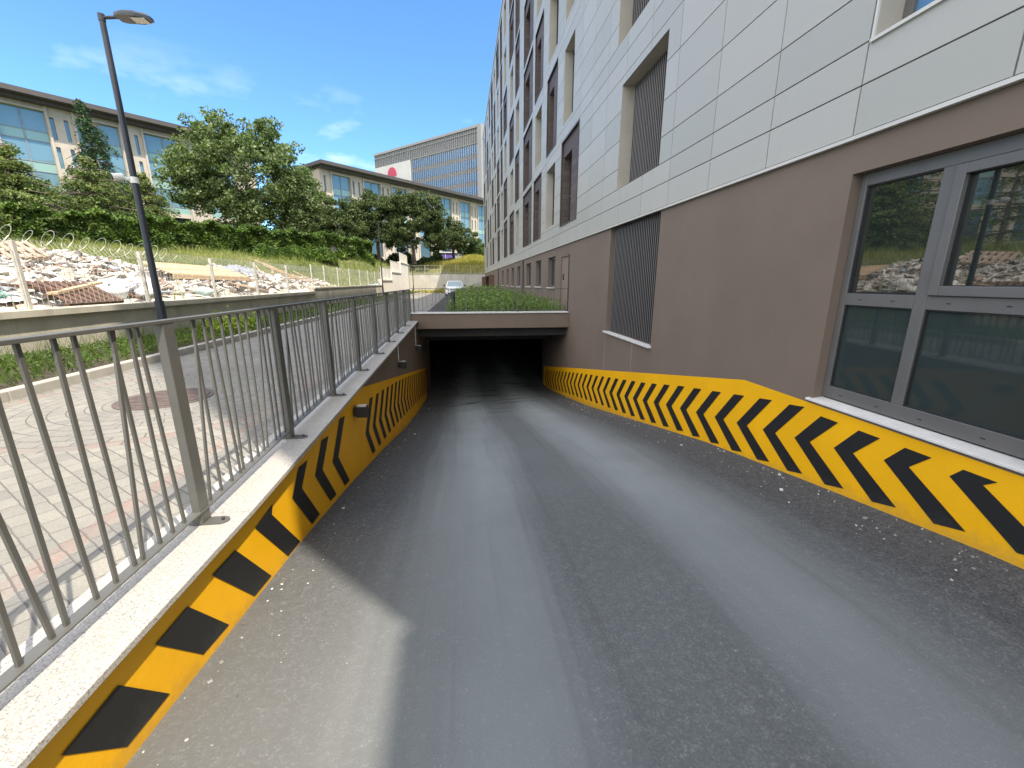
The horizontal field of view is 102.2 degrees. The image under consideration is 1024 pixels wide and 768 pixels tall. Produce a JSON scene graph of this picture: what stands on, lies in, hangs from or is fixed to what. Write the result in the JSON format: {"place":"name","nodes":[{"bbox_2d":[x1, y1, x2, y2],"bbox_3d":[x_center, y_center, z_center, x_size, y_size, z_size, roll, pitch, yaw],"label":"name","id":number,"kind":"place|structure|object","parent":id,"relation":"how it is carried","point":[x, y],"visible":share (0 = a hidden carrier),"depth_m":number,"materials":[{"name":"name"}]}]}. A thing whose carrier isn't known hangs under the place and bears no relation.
{"place":"outdoors","nodes":[
{"label":"outdoors","id":0,"kind":"place"},
{"bbox_2d":[0,292,419,389],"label":"verge soil","id":1,"kind":"structure","parent":0,"point":[69,371],"depth_m":6.30,"materials":[{"name":"soil"}]},
{"bbox_2d":[97,10,167,319],"bbox_3d":[-6.310,-3.365,7.365,0.838,5.485,0.260,-2,14,-6],"label":"street lamp","id":2,"kind":"object","parent":1,"relation":"on","point":[131,17],"visible":0.84,"depth_m":7.09,"materials":[{"name":"metal"}]},
{"bbox_2d":[110,173,139,183],"bbox_3d":[-6.735,-3.586,7.180,0.126,0.144,0.368,14,19,43],"label":"security camera","id":3,"kind":"object","parent":2,"relation":"attached to","point":[119,176],"visible":0.98,"depth_m":7.13,"materials":[{"name":"white plastic"}]},
{"bbox_2d":[0,291,418,388],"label":"verge plants","id":4,"kind":"object","parent":1,"relation":"on","point":[36,358],"visible":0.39,"depth_m":6.61,"materials":[{"name":"plant"}]},
{"bbox_2d":[197,305,263,333],"bbox_3d":[-7.032,-1.545,10.535,1.353,0.918,2.497,-2,14,-6],"label":"verge bush","id":5,"kind":"object","parent":1,"relation":"on","point":[234,323],"visible":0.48,"depth_m":10.04,"materials":[{"name":"green plant"}]},
{"bbox_2d":[377,221,387,294],"bbox_3d":[-10.361,-10.116,33.791,0.868,6.065,0.260,-2,14,-6],"label":"street lamp","id":6,"kind":"object","parent":1,"relation":"on","point":[380,257],"visible":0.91,"depth_m":33.69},
{"bbox_2d":[0,292,444,660],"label":"street","id":7,"kind":"structure","parent":0,"point":[57,535],"depth_m":3.10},
{"bbox_2d":[111,388,213,410],"bbox_3d":[-3.898,0.163,4.652,0.900,0.044,0.900,-2,14,-6],"label":"manhole","id":8,"kind":"object","parent":7,"relation":"on","point":[136,404],"visible":0.43,"depth_m":4.55,"materials":[{"name":"metal"}]},
{"bbox_2d":[0,292,422,402],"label":"street kerb","id":9,"kind":"structure","parent":7,"relation":"on","point":[19,391],"depth_m":5.77,"materials":[{"name":"concrete"}]},
{"bbox_2d":[411,287,444,292],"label":"end weeds","id":10,"kind":"object","parent":7,"relation":"on","point":[433,291],"visible":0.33,"depth_m":52.74,"materials":[{"name":"yellow plant"}]},
{"bbox_2d":[443,281,465,294],"bbox_3d":[-5.526,-9.222,39.854,2.140,1.490,4.225,-2,14,-6],"label":"parked car","id":11,"kind":"object","parent":7,"relation":"on","point":[452,284],"visible":0.48,"depth_m":38.91,"materials":[{"name":"white paint"}]},
{"bbox_2d":[0,0,501,284],"label":"sky","id":12,"kind":"structure","parent":0,"point":[349,82],"materials":[{"name":"blue"}]},
{"bbox_2d":[76,248,484,285],"bbox_3d":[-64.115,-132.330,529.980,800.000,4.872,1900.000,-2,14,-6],"label":"ground","id":13,"kind":"structure","parent":0,"point":[424,270],"depth_m":39.46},
{"bbox_2d":[0,139,66,231],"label":"cedar tree","id":14,"kind":"object","parent":13,"relation":"on","point":[16,151],"depth_m":31.56,"materials":[{"name":"green plant"}]},
{"bbox_2d":[0,144,102,245],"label":"cedar tree","id":15,"kind":"object","parent":13,"relation":"on","point":[17,185],"visible":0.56,"depth_m":27.06,"materials":[{"name":"green plant"}]},
{"bbox_2d":[4,155,137,237],"bbox_3d":[-34.866,-14.683,34.718,12.107,8.599,11.355,-2,14,-6],"label":"cedar tree","id":16,"kind":"object","parent":13,"relation":"on","point":[88,180],"visible":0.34,"depth_m":34.14,"materials":[{"name":"green plant"}]},
{"bbox_2d":[60,98,131,209],"bbox_3d":[-40.475,-19.565,40.741,7.615,15.144,8.026,-13,19,-42],"label":"fir tree","id":17,"kind":"object","parent":13,"relation":"on","point":[97,144],"visible":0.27,"depth_m":39.52,"materials":[{"name":"green plant"}]},
{"bbox_2d":[0,82,260,227],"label":"office building","id":18,"kind":"structure","parent":13,"relation":"on","point":[38,128],"depth_m":51.48,"materials":[{"name":"beige stone"}]},
{"bbox_2d":[0,103,61,200],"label":"bay window","id":19,"kind":"structure","parent":18,"relation":"in","point":[25,128],"depth_m":49.47,"materials":[{"name":"blue glass"}]},
{"bbox_2d":[49,118,57,139],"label":"slit window","id":20,"kind":"structure","parent":18,"relation":"in","point":[51,119],"depth_m":50.77,"materials":[{"name":"blue glass"}]},
{"bbox_2d":[56,147,64,168],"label":"slit window","id":21,"kind":"structure","parent":18,"relation":"in","point":[58,149],"depth_m":51.56,"materials":[{"name":"blue glass"}]},
{"bbox_2d":[75,119,128,202],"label":"bay window","id":22,"kind":"structure","parent":18,"relation":"in","point":[112,132],"depth_m":55.09,"materials":[{"name":"blue glass"}]},
{"bbox_2d":[144,134,190,214],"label":"bay window","id":23,"kind":"structure","parent":18,"relation":"in","point":[153,143],"depth_m":58.92,"materials":[{"name":"blue glass"}]},
{"bbox_2d":[117,172,180,223],"bbox_3d":[-33.085,-15.261,37.265,6.798,7.486,7.153,12,18,40],"label":"cedar tree","id":24,"kind":"object","parent":13,"relation":"on","point":[154,203],"visible":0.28,"depth_m":36.76,"materials":[{"name":"green plant"}]},
{"bbox_2d":[0,247,334,310],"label":"rubble heap","id":25,"kind":"object","parent":13,"relation":"on","point":[278,284],"visible":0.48,"depth_m":12.03,"materials":[{"name":"stone"}]},
{"bbox_2d":[0,241,51,260],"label":"wooden pallet","id":26,"kind":"object","parent":25,"relation":"on","point":[33,250],"visible":0.6,"depth_m":10.89,"materials":[{"name":"wood"}]},
{"bbox_2d":[0,268,53,302],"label":"corrugated sheet","id":27,"kind":"object","parent":25,"relation":"on","point":[14,298],"visible":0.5,"depth_m":7.75,"materials":[{"name":"white metal"}]},
{"bbox_2d":[0,283,78,292],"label":"steel bar","id":28,"kind":"object","parent":27,"relation":"on","point":[29,287],"visible":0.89,"depth_m":7.70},
{"bbox_2d":[26,281,123,305],"bbox_3d":[-8.881,-1.847,8.424,0.801,0.508,1.200,-1,14,-3],"label":"wooden pallet","id":29,"kind":"object","parent":25,"relation":"on","point":[72,296],"visible":0.68,"depth_m":8.34,"materials":[{"name":"wood"}]},
{"bbox_2d":[47,281,103,294],"bbox_3d":[-8.983,-1.993,8.534,0.160,0.250,1.536,-4,15,-17],"label":"timber plank","id":30,"kind":"object","parent":25,"relation":"on","point":[65,290],"visible":0.71,"depth_m":8.40,"materials":[{"name":"wood"}]},
{"bbox_2d":[98,285,128,298],"bbox_3d":[-8.998,-2.070,9.352,0.637,0.321,0.517,-2,14,-6],"label":"rubble sack","id":31,"kind":"object","parent":25,"relation":"on","point":[117,289],"visible":0.53,"depth_m":9.24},
{"bbox_2d":[108,278,137,292],"bbox_3d":[-9.518,-2.363,9.955,0.721,0.356,0.523,-2,14,-6],"label":"rubble sack","id":32,"kind":"object","parent":25,"relation":"on","point":[119,281],"visible":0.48,"depth_m":9.90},
{"bbox_2d":[134,287,161,297],"bbox_3d":[-9.064,-2.264,10.253,0.610,0.308,0.461,-2,14,-6],"label":"rubble sack","id":33,"kind":"object","parent":25,"relation":"on","point":[143,294],"visible":0.35,"depth_m":10.09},
{"bbox_2d":[137,261,249,283],"bbox_3d":[-10.862,-3.754,14.531,1.122,0.951,3.881,0,14,-1],"label":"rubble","id":34,"kind":"object","parent":25,"relation":"on","point":[208,276],"visible":0.57,"depth_m":14.08,"materials":[{"name":"wood"}]},
{"bbox_2d":[194,287,213,295],"bbox_3d":[-9.386,-2.818,12.580,0.555,0.275,0.431,-2,14,-6],"label":"rubble sack","id":35,"kind":"object","parent":25,"relation":"on","point":[199,290],"visible":0.81,"depth_m":12.48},
{"bbox_2d":[219,264,260,275],"bbox_3d":[-11.904,-4.834,18.005,1.400,0.808,2.600,-2,14,-6],"label":"crumpled tarpaulin","id":36,"kind":"object","parent":25,"relation":"on","point":[241,270],"visible":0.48,"depth_m":17.86,"materials":[{"name":"plastic"}]},
{"bbox_2d":[225,282,268,292],"bbox_3d":[-9.591,-3.496,14.991,0.852,0.439,1.224,-1,14,-3],"label":"wooden pallet","id":37,"kind":"object","parent":25,"relation":"on","point":[248,287],"visible":0.71,"depth_m":14.66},
{"bbox_2d":[0,199,375,265],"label":"ivy wall","id":38,"kind":"structure","parent":13,"relation":"on","point":[164,231],"depth_m":31.73,"materials":[{"name":"plant"}]},
{"bbox_2d":[0,285,381,359],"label":"boundary wall","id":39,"kind":"structure","parent":13,"relation":"on","point":[22,322],"depth_m":8.63,"materials":[{"name":"concrete"}]},
{"bbox_2d":[0,237,311,309],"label":"fence","id":40,"kind":"object","parent":39,"relation":"on","point":[16,261],"visible":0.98,"depth_m":8.78,"materials":[{"name":"metal"}]},
{"bbox_2d":[0,225,175,261],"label":"razor wire","id":41,"kind":"object","parent":40,"relation":"attached to","point":[80,243],"visible":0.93,"depth_m":7.72,"materials":[{"name":"metal"}]},
{"bbox_2d":[310,264,380,286],"bbox_3d":[-10.386,-7.114,27.556,0.045,1.060,17.100,-2,14,-6],"label":"fence","id":42,"kind":"object","parent":39,"relation":"on","point":[349,274],"visible":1,"depth_m":24.12,"materials":[{"name":"metal"}]},
{"bbox_2d":[0,235,389,309],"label":"slope grass","id":43,"kind":"structure","parent":13,"relation":"on","point":[193,253],"depth_m":29.54,"materials":[{"name":"plant"}]},
{"bbox_2d":[149,105,332,233],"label":"plane tree","id":44,"kind":"object","parent":13,"relation":"on","point":[287,200],"visible":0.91,"depth_m":47.20,"materials":[{"name":"green plant"}]},
{"bbox_2d":[252,243,338,267],"bbox_3d":[-19.610,-11.628,37.579,1.894,1.984,7.274,13,19,41],"label":"hedge","id":45,"kind":"object","parent":13,"relation":"on","point":[320,254],"visible":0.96,"depth_m":36.94,"materials":[{"name":"green plant"}]},
{"bbox_2d":[307,198,373,239],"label":"round pine","id":46,"kind":"object","parent":13,"relation":"on","point":[345,215],"visible":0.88,"depth_m":50.50,"materials":[{"name":"green plant"}]},
{"bbox_2d":[345,188,404,259],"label":"round pine","id":47,"kind":"object","parent":13,"relation":"on","point":[365,203],"visible":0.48,"depth_m":53.22,"materials":[{"name":"green plant"}]},
{"bbox_2d":[275,159,483,260],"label":"office building","id":48,"kind":"structure","parent":13,"relation":"on","point":[338,180],"depth_m":84.97,"materials":[{"name":"concrete"}]},
{"bbox_2d":[332,174,349,223],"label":"window","id":49,"kind":"structure","parent":48,"relation":"in","point":[341,189],"depth_m":76.98,"materials":[{"name":"blue glass"}]},
{"bbox_2d":[364,181,379,211],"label":"bay window","id":50,"kind":"structure","parent":48,"relation":"in","point":[374,187],"depth_m":82.20,"materials":[{"name":"blue glass"}]},
{"bbox_2d":[420,242,430,257],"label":"shopfront window","id":51,"kind":"structure","parent":48,"relation":"in","point":[425,252],"depth_m":94.92,"materials":[{"name":"blue glass"}]},
{"bbox_2d":[440,198,450,228],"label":"window","id":52,"kind":"structure","parent":48,"relation":"in","point":[446,202],"depth_m":98.09,"materials":[{"name":"blue glass"}]},
{"bbox_2d":[460,202,469,237],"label":"bay window","id":53,"kind":"structure","parent":48,"relation":"in","point":[464,207],"depth_m":103.18,"materials":[{"name":"blue glass"}]},
{"bbox_2d":[478,206,483,247],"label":"window","id":54,"kind":"structure","parent":48,"relation":"in","point":[480,209],"depth_m":108.29,"materials":[{"name":"blue glass"}]},
{"bbox_2d":[378,262,409,292],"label":"stepped wall","id":55,"kind":"structure","parent":13,"relation":"on","point":[397,281],"depth_m":45.16,"materials":[{"name":"concrete"}]},
{"bbox_2d":[380,252,406,278],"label":"slat fence","id":56,"kind":"object","parent":55,"relation":"on","point":[394,267],"visible":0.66,"depth_m":42.58,"materials":[{"name":"wood"}]},
{"bbox_2d":[371,188,454,264],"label":"round pine","id":57,"kind":"object","parent":13,"relation":"on","point":[429,221],"visible":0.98,"depth_m":53.35,"materials":[{"name":"green plant"}]},
{"bbox_2d":[373,251,465,265],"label":"undergrowth","id":58,"kind":"object","parent":13,"relation":"on","point":[437,256],"visible":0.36,"depth_m":59.27,"materials":[{"name":"green plant"}]},
{"bbox_2d":[373,123,483,197],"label":"glass tower","id":59,"kind":"structure","parent":13,"relation":"on","point":[452,160],"depth_m":136.92,"materials":[{"name":"blue"}]},
{"bbox_2d":[407,254,484,273],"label":"dry grass","id":60,"kind":"structure","parent":13,"relation":"on","point":[475,261],"depth_m":57.64,"materials":[{"name":"plant"}]},
{"bbox_2d":[409,274,484,290],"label":"end wall","id":61,"kind":"structure","parent":13,"relation":"on","point":[430,280],"depth_m":54.61,"materials":[{"name":"concrete"}]},
{"bbox_2d":[440,252,462,258],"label":"site cabin","id":62,"kind":"object","parent":13,"relation":"on","point":[446,255],"visible":0.06,"depth_m":67.64,"materials":[{"name":"purple metal"}]},
{"bbox_2d":[428,220,479,258],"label":"round pine","id":63,"kind":"object","parent":13,"relation":"on","point":[458,242],"visible":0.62,"depth_m":60.73,"materials":[{"name":"green plant"}]},
{"bbox_2d":[462,238,483,256],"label":"shrub","id":64,"kind":"object","parent":13,"relation":"on","point":[479,251],"visible":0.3,"depth_m":64.39,"materials":[{"name":"green plant"}]},
{"bbox_2d":[410,295,568,383],"bbox_3d":[-2.060,-3.956,25.941,22.400,3.188,29.615,-2,14,-6],"label":"garage portal","id":65,"kind":"object","parent":13,"relation":"on","point":[525,333],"visible":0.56,"depth_m":11.58,"materials":[{"name":"brown stone"}]},
{"bbox_2d":[410,288,567,311],"bbox_3d":[-0.581,-2.302,11.330,4.300,0.632,0.040,-2,14,-6],"label":"portal railing","id":66,"kind":"object","parent":65,"relation":"on","point":[517,309],"visible":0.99,"depth_m":11.29,"materials":[{"name":"metal"}]},
{"bbox_3d":[-1.540,-4.578,23.191,3.446,0.520,23.740,-2,14,-6],"label":"planting bed","id":67,"kind":"object","parent":65,"relation":"in","visible":0},
{"bbox_2d":[445,282,565,311],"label":"bed plants","id":68,"kind":"object","parent":67,"relation":"in","point":[494,298],"visible":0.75,"depth_m":12.60,"materials":[{"name":"plant"}]},
{"bbox_2d":[478,0,1023,568],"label":"long building","id":69,"kind":"structure","parent":13,"relation":"on","point":[786,236],"depth_m":3.71,"materials":[{"name":"paint"}]},
{"bbox_2d":[496,38,498,88],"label":"boarded window","id":70,"kind":"structure","parent":69,"relation":"in","point":[497,51],"depth_m":29.86,"materials":[{"name":"brown glass"}]},
{"bbox_2d":[497,230,499,261],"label":"window","id":71,"kind":"structure","parent":69,"relation":"in","point":[498,233],"depth_m":33.06,"materials":[{"name":"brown glass"}]},
{"bbox_2d":[497,194,499,229],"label":"window","id":72,"kind":"structure","parent":69,"relation":"in","point":[498,200],"depth_m":32.43,"materials":[{"name":"brown glass"}]},
{"bbox_2d":[500,63,501,108],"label":"boarded window","id":73,"kind":"structure","parent":69,"relation":"in","point":[501,63],"depth_m":27.68,"materials":[{"name":"brown metal"}]},
{"bbox_2d":[500,17,501,65],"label":"boarded window","id":74,"kind":"structure","parent":69,"relation":"in","point":[501,17],"depth_m":27.06,"materials":[{"name":"brown metal"}]},
{"bbox_2d":[503,86,506,138],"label":"boarded window","id":75,"kind":"structure","parent":69,"relation":"in","point":[505,96],"depth_m":26.12,"materials":[{"name":"brown metal"}]},
{"bbox_2d":[504,220,506,257],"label":"window","id":76,"kind":"structure","parent":69,"relation":"in","point":[505,224],"depth_m":28.04,"materials":[{"name":"brown metal"}]},
{"bbox_2d":[504,177,506,219],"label":"boarded window","id":77,"kind":"structure","parent":69,"relation":"in","point":[505,183],"depth_m":27.31,"materials":[{"name":"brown metal"}]},
{"bbox_2d":[510,169,512,206],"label":"window","id":78,"kind":"structure","parent":69,"relation":"in","point":[511,174],"depth_m":23.83,"materials":[{"name":"grey glass"}]},
{"bbox_2d":[509,109,513,166],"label":"boarded window","id":79,"kind":"structure","parent":69,"relation":"in","point":[511,125],"depth_m":23.43,"materials":[{"name":"brown metal"}]},
{"bbox_2d":[510,66,512,111],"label":"window","id":80,"kind":"structure","parent":69,"relation":"in","point":[511,75],"depth_m":22.62,"materials":[{"name":"grey glass"}]},
{"bbox_2d":[509,0,513,68],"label":"boarded window","id":81,"kind":"structure","parent":69,"relation":"in","point":[511,21],"depth_m":22.22,"materials":[{"name":"wood"}]},
{"bbox_2d":[510,210,513,254],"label":"window","id":82,"kind":"structure","parent":69,"relation":"in","point":[512,214],"depth_m":24.61,"materials":[{"name":"brown metal"}]},
{"bbox_2d":[515,209,518,247],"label":"window","id":83,"kind":"structure","parent":69,"relation":"in","point":[517,212],"depth_m":22.13,"materials":[{"name":"beige glass"}]},
{"bbox_2d":[515,149,518,203],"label":"boarded window","id":84,"kind":"structure","parent":69,"relation":"in","point":[517,155],"depth_m":21.46,"materials":[{"name":"brown metal"}]},
{"bbox_2d":[516,99,518,145],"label":"window","id":85,"kind":"structure","parent":69,"relation":"in","point":[517,107],"depth_m":20.90,"materials":[{"name":"glass"}]},
{"bbox_2d":[515,28,519,98],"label":"boarded window","id":86,"kind":"structure","parent":69,"relation":"in","point":[517,48],"depth_m":20.27,"materials":[{"name":"wood"}]},
{"bbox_2d":[515,0,519,41],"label":"boarded window","id":87,"kind":"structure","parent":69,"relation":"in","point":[517,2],"depth_m":19.83,"materials":[{"name":"brown metal"}]},
{"bbox_2d":[523,185,531,247],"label":"boarded window","id":88,"kind":"structure","parent":69,"relation":"in","point":[527,198],"depth_m":18.96,"materials":[{"name":"brown metal"}]},
{"bbox_2d":[523,119,531,191],"bbox_3d":[0.785,-9.651,17.619,0.272,2.250,2.400,-2,14,-6],"label":"boarded window","id":89,"kind":"structure","parent":69,"relation":"in","point":[527,140],"depth_m":18.45,"materials":[{"name":"brown metal"}]},
{"bbox_2d":[523,46,532,132],"bbox_3d":[0.785,-12.029,17.029,0.272,2.250,2.400,-2,14,-6],"label":"boarded window","id":90,"kind":"structure","parent":69,"relation":"in","point":[528,74],"depth_m":17.56,"materials":[{"name":"brown glass"}]},
{"bbox_2d":[524,0,533,67],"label":"boarded window","id":91,"kind":"structure","parent":69,"relation":"in","point":[529,4],"depth_m":17.34,"materials":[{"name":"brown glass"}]},
{"bbox_2d":[533,172,541,241],"bbox_3d":[1.082,-6.663,15.750,0.272,2.250,1.600,-2,14,-6],"label":"boarded window","id":92,"kind":"structure","parent":69,"relation":"in","point":[537,183],"depth_m":16.31,"materials":[{"name":"brown glass"}]},
{"bbox_2d":[534,261,540,287],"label":"ground floor window","id":93,"kind":"structure","parent":69,"relation":"in","point":[539,263],"depth_m":16.42,"materials":[{"name":"grey metal"}]},
{"bbox_2d":[535,104,541,168],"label":"window","id":94,"kind":"structure","parent":69,"relation":"in","point":[538,119],"depth_m":15.73,"materials":[{"name":"beige glass"}]},
{"bbox_2d":[535,9,543,103],"bbox_3d":[1.082,-11.419,14.571,0.272,2.250,1.600,-2,14,-6],"label":"boarded window","id":95,"kind":"structure","parent":69,"relation":"in","point":[539,38],"depth_m":15.07,"materials":[{"name":"brown glass"}]},
{"bbox_2d":[546,257,555,287],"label":"ground floor window","id":96,"kind":"structure","parent":69,"relation":"in","point":[552,259],"depth_m":13.96,"materials":[{"name":"glass"}]},
{"bbox_2d":[546,58,557,157],"bbox_3d":[1.362,-8.467,12.847,0.272,2.250,1.500,-2,14,-6],"label":"boarded window","id":97,"kind":"structure","parent":69,"relation":"in","point":[552,83],"depth_m":13.30,"materials":[{"name":"brown glass"}]},
{"bbox_2d":[549,0,558,63],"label":"window","id":98,"kind":"structure","parent":69,"relation":"in","point":[554,4],"depth_m":12.85,"materials":[{"name":"beige glass"}]},
{"bbox_2d":[546,162,562,228],"bbox_3d":[1.378,-6.065,13.445,0.280,1.800,1.300,-2,14,-6],"label":"window","id":99,"kind":"structure","parent":69,"relation":"in","point":[550,185],"depth_m":14.02,"materials":[{"name":"beige glass"}]},
{"bbox_2d":[561,254,569,310],"bbox_3d":[1.552,-2.903,11.973,0.095,1.610,0.990,-2,14,-6],"label":"door","id":100,"kind":"structure","parent":69,"relation":"in","point":[565,260],"depth_m":11.99,"materials":[{"name":"brown metal"}]},
{"bbox_2d":[559,119,579,227],"bbox_3d":[1.646,-5.507,11.090,0.272,2.250,1.830,-2,14,-6],"label":"boarded window","id":101,"kind":"structure","parent":69,"relation":"in","point":[570,145],"depth_m":11.44,"materials":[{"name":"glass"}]},
{"bbox_2d":[563,30,575,125],"bbox_3d":[1.626,-7.935,10.806,0.280,1.800,1.050,-2,14,-6],"label":"window","id":102,"kind":"structure","parent":69,"relation":"in","point":[570,50],"depth_m":11.25,"materials":[{"name":"beige glass"}]},
{"bbox_2d":[566,0,574,20],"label":"window","id":103,"kind":"structure","parent":69,"relation":"in","point":[569,3],"depth_m":10.85,"materials":[{"name":"beige glass"}]},
{"bbox_2d":[869,0,944,42],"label":"window","id":104,"kind":"structure","parent":69,"relation":"in","point":[893,14],"depth_m":2.85,"materials":[{"name":"grey metal"}]},
{"bbox_2d":[805,132,1023,473],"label":"corner window","id":105,"kind":"structure","parent":69,"relation":"in","point":[928,333],"depth_m":2.64,"materials":[{"name":"glass"}]},
{"bbox_2d":[124,339,1023,767],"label":"ramp road","id":106,"kind":"structure","parent":0,"point":[536,573],"depth_m":2.03,"materials":[{"name":"asphalt"}]},
{"bbox_2d":[0,321,430,767],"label":"ramp wall","id":107,"kind":"structure","parent":106,"relation":"on","point":[107,681],"depth_m":1.89,"materials":[{"name":"stone"}]},
{"bbox_2d":[0,289,414,693],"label":"ramp railing","id":108,"kind":"object","parent":107,"relation":"on","point":[201,502],"visible":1,"depth_m":1.98,"materials":[{"name":"metal"}]},
{"bbox_2d":[353,404,368,417],"bbox_3d":[-1.708,0.304,4.672,0.143,0.131,0.110,-2,14,-6],"label":"wall light","id":109,"kind":"object","parent":107,"relation":"attached to","point":[360,410],"visible":1,"depth_m":4.62,"materials":[{"name":"black plastic"}]},
{"bbox_2d":[142,395,1019,764],"bbox_3d":[0.097,0.856,6.915,4.177,2.075,11.100,-2,14,-6],"label":"grit","id":110,"kind":"object","parent":106,"relation":"on","point":[634,429],"visible":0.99,"depth_m":2.77,"materials":[{"name":"gravel"}]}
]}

